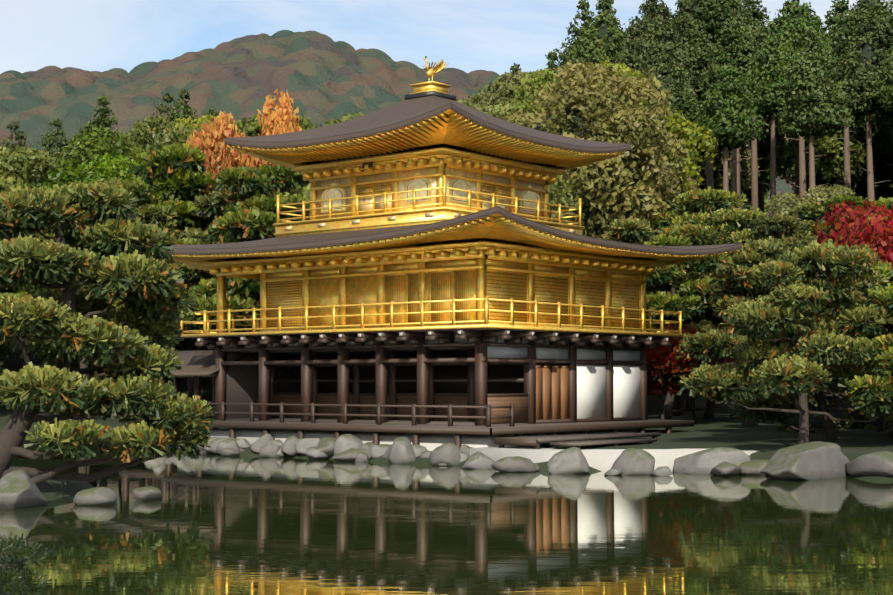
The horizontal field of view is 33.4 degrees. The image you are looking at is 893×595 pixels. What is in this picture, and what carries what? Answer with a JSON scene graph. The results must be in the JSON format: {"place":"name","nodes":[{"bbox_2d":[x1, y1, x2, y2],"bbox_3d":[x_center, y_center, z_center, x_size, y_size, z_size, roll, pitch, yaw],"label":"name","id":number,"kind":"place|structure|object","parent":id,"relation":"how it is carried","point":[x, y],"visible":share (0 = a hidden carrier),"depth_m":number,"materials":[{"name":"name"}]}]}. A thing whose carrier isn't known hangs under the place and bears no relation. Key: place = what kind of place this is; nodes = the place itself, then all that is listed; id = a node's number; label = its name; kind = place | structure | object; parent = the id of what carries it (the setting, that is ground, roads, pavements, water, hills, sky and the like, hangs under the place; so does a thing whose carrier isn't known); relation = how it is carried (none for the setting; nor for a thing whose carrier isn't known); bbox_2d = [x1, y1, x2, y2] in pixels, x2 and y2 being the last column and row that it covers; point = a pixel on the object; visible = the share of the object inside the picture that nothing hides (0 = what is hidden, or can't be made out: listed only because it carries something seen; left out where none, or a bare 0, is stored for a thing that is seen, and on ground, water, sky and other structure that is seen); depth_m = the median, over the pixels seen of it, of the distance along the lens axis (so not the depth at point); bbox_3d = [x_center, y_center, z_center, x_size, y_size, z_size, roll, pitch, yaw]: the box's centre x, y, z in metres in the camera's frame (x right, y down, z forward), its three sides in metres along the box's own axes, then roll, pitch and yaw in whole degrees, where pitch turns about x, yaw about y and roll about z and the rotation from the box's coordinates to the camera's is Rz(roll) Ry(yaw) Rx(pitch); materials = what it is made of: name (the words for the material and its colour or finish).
{"place":"outdoors","nodes":[
{"label":"outdoors","id":0,"kind":"place"},
{"bbox_2d":[0,30,794,340],"bbox_3d":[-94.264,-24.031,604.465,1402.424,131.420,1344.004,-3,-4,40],"label":"mountain","id":1,"kind":"structure","parent":0,"point":[320,78],"depth_m":446.93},
{"bbox_2d":[0,430,892,594],"bbox_3d":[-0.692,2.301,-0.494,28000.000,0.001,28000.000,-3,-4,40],"label":"pond water","id":2,"kind":"structure","parent":0,"point":[212,524],"depth_m":23.53,"materials":[{"name":"liquid"}]},
{"bbox_2d":[0,469,47,508],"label":"pond rock","id":3,"kind":"object","parent":2,"relation":"in","point":[19,489],"visible":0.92,"depth_m":28.14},
{"bbox_2d":[0,532,57,594],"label":"shrub","id":4,"kind":"object","parent":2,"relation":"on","point":[17,560],"visible":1,"depth_m":10.19,"materials":[{"name":"green plant"}]},
{"bbox_2d":[73,487,116,505],"bbox_3d":[-6.860,3.901,29.085,0.862,0.406,0.752,0,-3,0],"label":"pond rock","id":5,"kind":"object","parent":2,"relation":"in","point":[97,496],"visible":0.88,"depth_m":28.81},
{"bbox_2d":[133,486,161,500],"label":"pond rock","id":6,"kind":"object","parent":2,"relation":"on","point":[146,493],"visible":0.92,"depth_m":29.98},
{"bbox_2d":[461,451,494,468],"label":"shore rock","id":7,"kind":"object","parent":2,"relation":"in","point":[478,460],"visible":0.83,"depth_m":41.41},
{"bbox_2d":[491,456,536,471],"bbox_3d":[1.846,4.508,40.138,1.222,0.478,1.101,2,-4,-34],"label":"shore rock","id":8,"kind":"object","parent":2,"relation":"in","point":[514,464],"visible":0.98,"depth_m":39.73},
{"bbox_2d":[547,447,590,473],"bbox_3d":[3.246,4.367,39.376,1.142,0.849,1.010,-1,-3,11],"label":"shore rock","id":9,"kind":"object","parent":2,"relation":"in","point":[572,460],"visible":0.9,"depth_m":39.07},
{"bbox_2d":[611,448,654,474],"bbox_3d":[4.832,4.358,38.998,1.224,0.809,1.098,1,-3,-11],"label":"shore rock","id":10,"kind":"object","parent":2,"relation":"in","point":[631,461],"visible":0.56,"depth_m":38.72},
{"bbox_2d":[673,447,750,474],"bbox_3d":[6.955,4.391,39.397,2.269,0.879,1.242,-2,-4,33],"label":"shore rock","id":11,"kind":"object","parent":2,"relation":"in","point":[706,461],"visible":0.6,"depth_m":38.87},
{"bbox_2d":[760,441,849,479],"bbox_3d":[8.807,4.181,37.455,1.740,1.075,2.999,-3,-4,37],"label":"pond rock","id":12,"kind":"object","parent":2,"relation":"in","point":[816,460],"visible":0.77,"depth_m":36.81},
{"bbox_2d":[0,321,892,497],"bbox_3d":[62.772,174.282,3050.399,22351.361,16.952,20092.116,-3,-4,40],"label":"ground","id":13,"kind":"structure","parent":0,"point":[723,428],"depth_m":48.94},
{"bbox_2d":[0,121,31,339],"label":"cedar tree","id":14,"kind":"object","parent":13,"relation":"on","point":[12,126],"visible":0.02,"depth_m":143.82,"materials":[{"name":"green plant"}]},
{"bbox_2d":[0,146,74,375],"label":"broadleaf tree","id":15,"kind":"object","parent":13,"relation":"on","point":[25,167],"visible":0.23,"depth_m":94.05,"materials":[{"name":"green plant"}]},
{"bbox_2d":[35,118,72,167],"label":"cedar tree","id":16,"kind":"object","parent":13,"relation":"on","point":[53,146],"visible":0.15,"depth_m":138.89,"materials":[{"name":"green plant"}]},
{"bbox_2d":[36,164,146,205],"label":"broadleaf tree","id":17,"kind":"object","parent":13,"relation":"on","point":[63,175],"depth_m":91.73,"materials":[{"name":"green plant"}]},
{"bbox_2d":[78,95,121,145],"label":"cedar tree","id":18,"kind":"object","parent":13,"relation":"on","point":[102,119],"visible":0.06,"depth_m":140.76,"materials":[{"name":"green plant"}]},
{"bbox_2d":[54,126,146,349],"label":"broadleaf tree","id":19,"kind":"object","parent":13,"relation":"on","point":[78,142],"visible":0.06,"depth_m":113.35,"materials":[{"name":"green plant"}]},
{"bbox_2d":[0,180,215,484],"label":"islet pine","id":20,"kind":"object","parent":13,"relation":"on","point":[71,320],"visible":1,"depth_m":31.34,"materials":[{"name":"green plant"}]},
{"bbox_2d":[72,153,143,180],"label":"broadleaf tree","id":21,"kind":"object","parent":13,"relation":"on","point":[105,169],"visible":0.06,"depth_m":96.27,"materials":[{"name":"green plant"}]},
{"bbox_2d":[80,114,175,159],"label":"broadleaf tree","id":22,"kind":"object","parent":13,"relation":"on","point":[141,134],"visible":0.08,"depth_m":119.86,"materials":[{"name":"green plant"}]},
{"bbox_2d":[71,178,210,389],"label":"tall pine","id":23,"kind":"object","parent":13,"relation":"on","point":[146,210],"visible":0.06,"depth_m":68.87,"materials":[{"name":"green plant"}]},
{"bbox_2d":[118,125,219,388],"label":"broadleaf tree","id":24,"kind":"object","parent":13,"relation":"on","point":[167,140],"visible":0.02,"depth_m":93.96,"materials":[{"name":"green plant"}]},
{"bbox_2d":[162,88,197,127],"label":"cedar tree","id":25,"kind":"object","parent":13,"relation":"on","point":[184,106],"visible":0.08,"depth_m":128.27,"materials":[{"name":"green plant"}]},
{"bbox_2d":[127,143,248,397],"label":"tree","id":26,"kind":"object","parent":13,"relation":"on","point":[177,179],"visible":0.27,"depth_m":71.79,"materials":[{"name":"green plant"}]},
{"bbox_2d":[169,114,242,142],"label":"light broadleaf tree","id":27,"kind":"object","parent":13,"relation":"on","point":[186,121],"visible":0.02,"depth_m":118.21,"materials":[{"name":"green plant"}]},
{"bbox_2d":[170,165,303,331],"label":"tall pine","id":28,"kind":"object","parent":13,"relation":"on","point":[213,202],"visible":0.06,"depth_m":70.21,"materials":[{"name":"green plant"}]},
{"bbox_2d":[169,164,309,333],"bbox_3d":[-8.436,0.302,63.492,7.049,11.927,8.127,-1,-4,19],"label":"tall pine","id":29,"kind":"object","parent":13,"relation":"on","point":[250,215],"visible":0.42,"depth_m":61.35,"materials":[{"name":"green plant"}]},
{"bbox_2d":[186,89,301,330],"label":"maple tree","id":30,"kind":"object","parent":13,"relation":"on","point":[208,137],"visible":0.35,"depth_m":78.11,"materials":[{"name":"orange plant"}]},
{"bbox_2d":[191,114,321,165],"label":"broadleaf tree","id":31,"kind":"object","parent":13,"relation":"on","point":[253,128],"depth_m":92.00,"materials":[{"name":"green plant"}]},
{"bbox_2d":[333,434,363,455],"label":"embankment stone","id":32,"kind":"object","parent":13,"relation":"on","point":[345,442],"visible":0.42,"depth_m":46.32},
{"bbox_2d":[388,437,415,463],"bbox_3d":[-1.346,4.638,44.471,0.977,0.960,0.796,-3,-4,39],"label":"shore rock","id":33,"kind":"object","parent":13,"relation":"on","point":[401,450],"visible":0.73,"depth_m":44.15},
{"bbox_2d":[119,328,693,449],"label":"ground floor","id":34,"kind":"structure","parent":13,"relation":"on","point":[445,337],"depth_m":48.67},
{"bbox_2d":[97,350,295,376],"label":"small roof","id":35,"kind":"structure","parent":34,"relation":"on","point":[200,363],"depth_m":54.11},
{"bbox_2d":[226,346,523,418],"bbox_3d":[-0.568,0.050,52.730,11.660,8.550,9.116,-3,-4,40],"label":"dark interior openings","id":36,"kind":"object","parent":34,"relation":"attached to","point":[242,383],"visible":0.06,"depth_m":53.22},
{"bbox_2d":[123,343,647,428],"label":"wooden pillars","id":37,"kind":"structure","parent":34,"relation":"attached to","point":[426,376],"depth_m":49.02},
{"bbox_2d":[274,395,527,422],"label":"lower wall panels","id":38,"kind":"object","parent":34,"relation":"attached to","point":[520,403],"visible":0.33,"depth_m":50.34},
{"bbox_2d":[131,417,693,445],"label":"pavilion decks","id":39,"kind":"object","parent":34,"relation":"on","point":[588,438],"visible":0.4,"depth_m":46.26,"materials":[{"name":"brown wood"}]},
{"bbox_2d":[223,332,639,360],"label":"grey pavilion panels","id":40,"kind":"object","parent":34,"relation":"attached to","point":[546,353],"visible":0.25,"depth_m":48.31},
{"bbox_2d":[152,81,735,336],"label":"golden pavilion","id":41,"kind":"structure","parent":34,"relation":"on","point":[343,287],"depth_m":49.25,"materials":[{"name":"metal"}]},
{"bbox_2d":[266,184,509,329],"bbox_3d":[-2.013,-1.357,50.791,8.431,4.870,1.516,0,-3,0],"label":"gold lattice","id":42,"kind":"object","parent":41,"relation":"attached to","point":[283,294],"visible":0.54,"depth_m":50.84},
{"bbox_2d":[225,96,630,166],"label":"roof","id":43,"kind":"structure","parent":41,"relation":"attached to","point":[404,113],"depth_m":51.77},
{"bbox_2d":[229,109,605,168],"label":"rafters","id":44,"kind":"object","parent":43,"relation":"attached to","point":[446,134],"depth_m":47.91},
{"bbox_2d":[284,167,575,232],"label":"gold pavilion panels","id":45,"kind":"object","parent":41,"relation":"attached to","point":[416,184],"visible":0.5,"depth_m":50.60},
{"bbox_2d":[385,270,475,322],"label":"door panels","id":46,"kind":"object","parent":41,"relation":"attached to","point":[441,285],"depth_m":46.54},
{"bbox_2d":[324,90,537,211],"bbox_3d":[-0.653,-5.143,52.490,5.372,4.210,5.754,-3,-4,40],"label":"black lacquer pavilion","id":47,"kind":"object","parent":41,"relation":"attached to","point":[427,94],"visible":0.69,"depth_m":52.42,"materials":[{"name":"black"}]},
{"bbox_2d":[159,206,741,260],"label":"roof","id":48,"kind":"structure","parent":41,"relation":"attached to","point":[310,240],"depth_m":48.02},
{"bbox_2d":[173,213,694,262],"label":"roof soffit","id":49,"kind":"structure","parent":48,"relation":"attached to","point":[491,230],"depth_m":44.51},
{"bbox_2d":[486,270,638,327],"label":"shutters","id":50,"kind":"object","parent":41,"relation":"attached to","point":[508,286],"depth_m":48.44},
{"bbox_2d":[536,366,568,419],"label":"pavilion plank doors","id":51,"kind":"structure","parent":34,"relation":"attached to","point":[552,392],"depth_m":48.08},
{"bbox_2d":[208,428,680,450],"bbox_3d":[-0.626,5.346,52.432,13.886,1.340,11.077,-3,-4,40],"label":"stone base","id":52,"kind":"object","parent":13,"relation":"on","point":[430,441],"depth_m":48.05,"materials":[{"name":"stone"}]},
{"bbox_2d":[429,442,460,465],"bbox_3d":[0.002,4.589,43.233,0.927,0.803,0.838,1,-4,-20],"label":"shore rock","id":53,"kind":"object","parent":13,"relation":"on","point":[448,453],"visible":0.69,"depth_m":42.93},
{"bbox_2d":[463,90,508,107],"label":"broadleaf tree","id":54,"kind":"object","parent":13,"relation":"on","point":[488,99],"depth_m":112.58,"materials":[{"name":"green plant"}]},
{"bbox_2d":[462,102,523,124],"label":"broadleaf tree","id":55,"kind":"object","parent":13,"relation":"on","point":[494,111],"visible":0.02,"depth_m":101.77,"materials":[{"name":"green plant"}]},
{"bbox_2d":[473,66,572,103],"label":"broadleaf tree","id":56,"kind":"object","parent":13,"relation":"on","point":[505,87],"depth_m":133.90,"materials":[{"name":"green plant"}]},
{"bbox_2d":[493,68,568,119],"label":"broadleaf tree","id":57,"kind":"object","parent":13,"relation":"on","point":[545,75],"visible":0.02,"depth_m":110.04,"materials":[{"name":"green plant"}]},
{"bbox_2d":[549,175,579,223],"bbox_3d":[1.501,-0.638,63.283,8.335,13.019,8.469,0,-3,-2],"label":"broadleaf tree","id":58,"kind":"object","parent":13,"relation":"on","point":[556,186],"depth_m":61.75,"materials":[{"name":"green plant"}]},
{"bbox_2d":[554,0,594,67],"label":"cedar tree","id":59,"kind":"object","parent":13,"relation":"on","point":[585,13],"visible":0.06,"depth_m":138.37,"materials":[{"name":"green plant"}]},
{"bbox_2d":[502,62,688,243],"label":"light broadleaf tree","id":60,"kind":"object","parent":13,"relation":"on","point":[597,108],"visible":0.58,"depth_m":72.88,"materials":[{"name":"green plant"}]},
{"bbox_2d":[569,0,626,79],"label":"cedar tree","id":61,"kind":"object","parent":13,"relation":"on","point":[601,44],"visible":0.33,"depth_m":124.59,"materials":[{"name":"green plant"}]},
{"bbox_2d":[470,446,757,471],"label":"landing stones","id":62,"kind":"object","parent":13,"relation":"on","point":[601,459],"visible":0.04,"depth_m":41.46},
{"bbox_2d":[520,60,717,240],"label":"light broadleaf tree","id":63,"kind":"object","parent":13,"relation":"on","point":[674,126],"visible":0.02,"depth_m":80.27,"materials":[{"name":"green plant"}]},
{"bbox_2d":[599,218,682,328],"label":"tall pine","id":64,"kind":"object","parent":13,"relation":"on","point":[634,230],"visible":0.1,"depth_m":67.86,"materials":[{"name":"green plant"}]},
{"bbox_2d":[615,0,675,60],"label":"cedar tree","id":65,"kind":"object","parent":13,"relation":"on","point":[649,9],"visible":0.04,"depth_m":120.21,"materials":[{"name":"green plant"}]},
{"bbox_2d":[615,20,679,139],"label":"cedar tree","id":66,"kind":"object","parent":13,"relation":"on","point":[634,61],"visible":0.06,"depth_m":94.11,"materials":[{"name":"green plant"}]},
{"bbox_2d":[636,2,699,89],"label":"cedar tree","id":67,"kind":"object","parent":13,"relation":"on","point":[655,39],"visible":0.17,"depth_m":107.64,"materials":[{"name":"green plant"}]},
{"bbox_2d":[652,40,700,187],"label":"cedar tree","id":68,"kind":"object","parent":13,"relation":"on","point":[667,70],"visible":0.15,"depth_m":100.22,"materials":[{"name":"green plant"}]},
{"bbox_2d":[647,324,708,419],"bbox_3d":[8.145,3.136,56.947,4.149,4.385,4.193,-1,-4,17],"label":"maple tree","id":69,"kind":"object","parent":13,"relation":"on","point":[658,354],"visible":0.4,"depth_m":55.84,"materials":[{"name":"red plant"}]},
{"bbox_2d":[667,68,711,207],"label":"cedar tree","id":70,"kind":"object","parent":13,"relation":"on","point":[689,106],"visible":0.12,"depth_m":95.49,"materials":[{"name":"green plant"}]},
{"bbox_2d":[670,0,716,189],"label":"cedar tree","id":71,"kind":"object","parent":13,"relation":"on","point":[696,45],"visible":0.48,"depth_m":111.16,"materials":[{"name":"green plant"}]},
{"bbox_2d":[642,186,751,414],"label":"tall pine","id":72,"kind":"object","parent":13,"relation":"on","point":[695,202],"visible":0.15,"depth_m":70.73,"materials":[{"name":"green plant"}]},
{"bbox_2d":[671,0,745,189],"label":"cedar tree","id":73,"kind":"object","parent":13,"relation":"on","point":[712,16],"visible":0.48,"depth_m":116.67,"materials":[{"name":"green plant"}]},
{"bbox_2d":[646,234,775,419],"bbox_3d":[10.069,1.613,63.918,8.312,8.573,8.153,1,-4,-18],"label":"garden pine","id":74,"kind":"object","parent":13,"relation":"on","point":[665,284],"visible":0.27,"depth_m":62.67,"materials":[{"name":"green plant"}]},
{"bbox_2d":[656,207,766,417],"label":"tall pine","id":75,"kind":"object","parent":13,"relation":"on","point":[727,226],"visible":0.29,"depth_m":66.85,"materials":[{"name":"green plant"}]},
{"bbox_2d":[690,51,768,190],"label":"cedar tree","id":76,"kind":"object","parent":13,"relation":"on","point":[725,116],"visible":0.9,"depth_m":93.32,"materials":[{"name":"green plant"}]},
{"bbox_2d":[699,0,761,199],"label":"cedar tree","id":77,"kind":"object","parent":13,"relation":"on","point":[738,44],"visible":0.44,"depth_m":107.54,"materials":[{"name":"green plant"}]},
{"bbox_2d":[713,0,767,198],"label":"cedar tree","id":78,"kind":"object","parent":13,"relation":"on","point":[755,32],"depth_m":124.58,"materials":[{"name":"green plant"}]},
{"bbox_2d":[696,91,788,191],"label":"broadleaf tree","id":79,"kind":"object","parent":13,"relation":"on","point":[763,147],"visible":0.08,"depth_m":135.12,"materials":[{"name":"green plant"}]},
{"bbox_2d":[648,239,845,426],"bbox_3d":[11.946,1.638,56.176,7.175,7.544,7.314,-3,-5,44],"label":"garden pine","id":80,"kind":"object","parent":13,"relation":"on","point":[709,338],"visible":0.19,"depth_m":55.01,"materials":[{"name":"green plant"}]},
{"bbox_2d":[742,0,779,242],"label":"cedar tree","id":81,"kind":"object","parent":13,"relation":"on","point":[758,14],"visible":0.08,"depth_m":128.03,"materials":[{"name":"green plant"}]},
{"bbox_2d":[742,22,797,215],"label":"cedar tree","id":82,"kind":"object","parent":13,"relation":"on","point":[768,82],"visible":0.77,"depth_m":99.49,"materials":[{"name":"green plant"}]},
{"bbox_2d":[725,213,822,409],"bbox_3d":[15.633,1.011,65.049,6.040,9.243,6.964,3,-5,-43],"label":"tall pine","id":83,"kind":"object","parent":13,"relation":"on","point":[777,228],"visible":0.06,"depth_m":64.42,"materials":[{"name":"green plant"}]},
{"bbox_2d":[677,240,892,444],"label":"garden pine","id":84,"kind":"object","parent":13,"relation":"on","point":[785,310],"visible":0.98,"depth_m":42.18,"materials":[{"name":"green plant"}]},
{"bbox_2d":[771,0,828,195],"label":"cedar tree","id":85,"kind":"object","parent":13,"relation":"on","point":[785,10],"visible":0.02,"depth_m":130.95,"materials":[{"name":"green plant"}]},
{"bbox_2d":[775,0,835,199],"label":"cedar tree","id":86,"kind":"object","parent":13,"relation":"on","point":[791,37],"visible":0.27,"depth_m":106.26,"materials":[{"name":"green plant"}]},
{"bbox_2d":[724,244,889,439],"bbox_3d":[11.357,1.661,47.285,5.652,6.629,6.451,1,-4,-21],"label":"garden pine","id":87,"kind":"object","parent":13,"relation":"on","point":[776,400],"visible":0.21,"depth_m":46.79,"materials":[{"name":"green plant"}]},
{"bbox_2d":[775,409,840,432],"bbox_3d":[12.633,4.542,52.110,2.437,1.290,2.307,1,-4,-21],"label":"clipped shrub","id":88,"kind":"object","parent":13,"relation":"on","point":[815,421],"visible":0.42,"depth_m":51.45,"materials":[{"name":"green plant"}]},
{"bbox_2d":[764,184,854,218],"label":"broadleaf tree","id":89,"kind":"object","parent":13,"relation":"on","point":[821,194],"visible":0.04,"depth_m":88.67,"materials":[{"name":"green plant"}]},
{"bbox_2d":[789,201,830,236],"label":"tall pine","id":90,"kind":"object","parent":13,"relation":"on","point":[809,214],"visible":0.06,"depth_m":77.22,"materials":[{"name":"green plant"}]},
{"bbox_2d":[772,25,855,192],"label":"cedar tree","id":91,"kind":"object","parent":13,"relation":"on","point":[820,112],"visible":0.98,"depth_m":92.58,"materials":[{"name":"green plant"}]},
{"bbox_2d":[776,134,885,199],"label":"broadleaf tree","id":92,"kind":"object","parent":13,"relation":"on","point":[789,158],"visible":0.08,"depth_m":143.06,"materials":[{"name":"green plant"}]},
{"bbox_2d":[775,34,892,196],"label":"broadleaf tree","id":93,"kind":"object","parent":13,"relation":"on","point":[832,162],"visible":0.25,"depth_m":123.67,"materials":[{"name":"green plant"}]},
{"bbox_2d":[818,0,849,190],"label":"cedar tree","id":94,"kind":"object","parent":13,"relation":"on","point":[829,21],"visible":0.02,"depth_m":137.21,"materials":[{"name":"green plant"}]},
{"bbox_2d":[807,194,892,412],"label":"tall pine","id":95,"kind":"object","parent":13,"relation":"on","point":[839,199],"visible":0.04,"depth_m":71.95,"materials":[{"name":"green plant"}]},
{"bbox_2d":[823,0,881,196],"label":"cedar tree","id":96,"kind":"object","parent":13,"relation":"on","point":[846,35],"visible":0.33,"depth_m":110.28,"materials":[{"name":"green plant"}]},
{"bbox_2d":[813,200,892,339],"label":"maple tree","id":97,"kind":"object","parent":13,"relation":"on","point":[879,239],"visible":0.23,"depth_m":56.95,"materials":[{"name":"red plant"}]},
{"bbox_2d":[824,259,892,431],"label":"garden pine","id":98,"kind":"object","parent":13,"relation":"on","point":[886,269],"visible":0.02,"depth_m":51.10,"materials":[{"name":"green plant"}]},
{"bbox_2d":[832,19,892,200],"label":"cedar tree","id":99,"kind":"object","parent":13,"relation":"on","point":[858,73],"visible":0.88,"depth_m":98.63,"materials":[{"name":"green plant"}]},
{"bbox_2d":[838,283,892,422],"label":"garden pine","id":100,"kind":"object","parent":13,"relation":"on","point":[867,384],"visible":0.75,"depth_m":41.01,"materials":[{"name":"green plant"}]},
{"bbox_2d":[844,405,892,429],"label":"clipped shrub","id":101,"kind":"object","parent":13,"relation":"on","point":[857,415],"visible":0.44,"depth_m":53.25,"materials":[{"name":"green plant"}]},
{"bbox_2d":[845,451,892,476],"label":"pond rock","id":102,"kind":"object","parent":13,"relation":"on","point":[880,463],"visible":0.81,"depth_m":36.62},
{"bbox_2d":[848,0,892,200],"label":"cedar tree","id":103,"kind":"object","parent":13,"relation":"on","point":[876,12],"visible":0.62,"depth_m":126.84,"materials":[{"name":"green plant"}]},
{"bbox_2d":[861,43,892,164],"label":"cedar tree","id":104,"kind":"object","parent":13,"relation":"on","point":[885,121],"visible":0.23,"depth_m":110.61,"materials":[{"name":"green plant"}]},
{"bbox_2d":[863,152,892,198],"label":"broadleaf tree","id":105,"kind":"object","parent":13,"relation":"on","point":[882,189],"visible":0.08,"depth_m":139.89,"materials":[{"name":"green plant"}]},
{"bbox_2d":[870,51,892,110],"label":"cedar tree","id":106,"kind":"object","parent":13,"relation":"on","point":[888,92],"visible":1,"depth_m":95.94,"materials":[{"name":"green plant"}]},
{"bbox_2d":[0,0,892,74],"label":"sky","id":107,"kind":"structure","parent":0,"point":[88,35],"materials":[{"name":"blue"}]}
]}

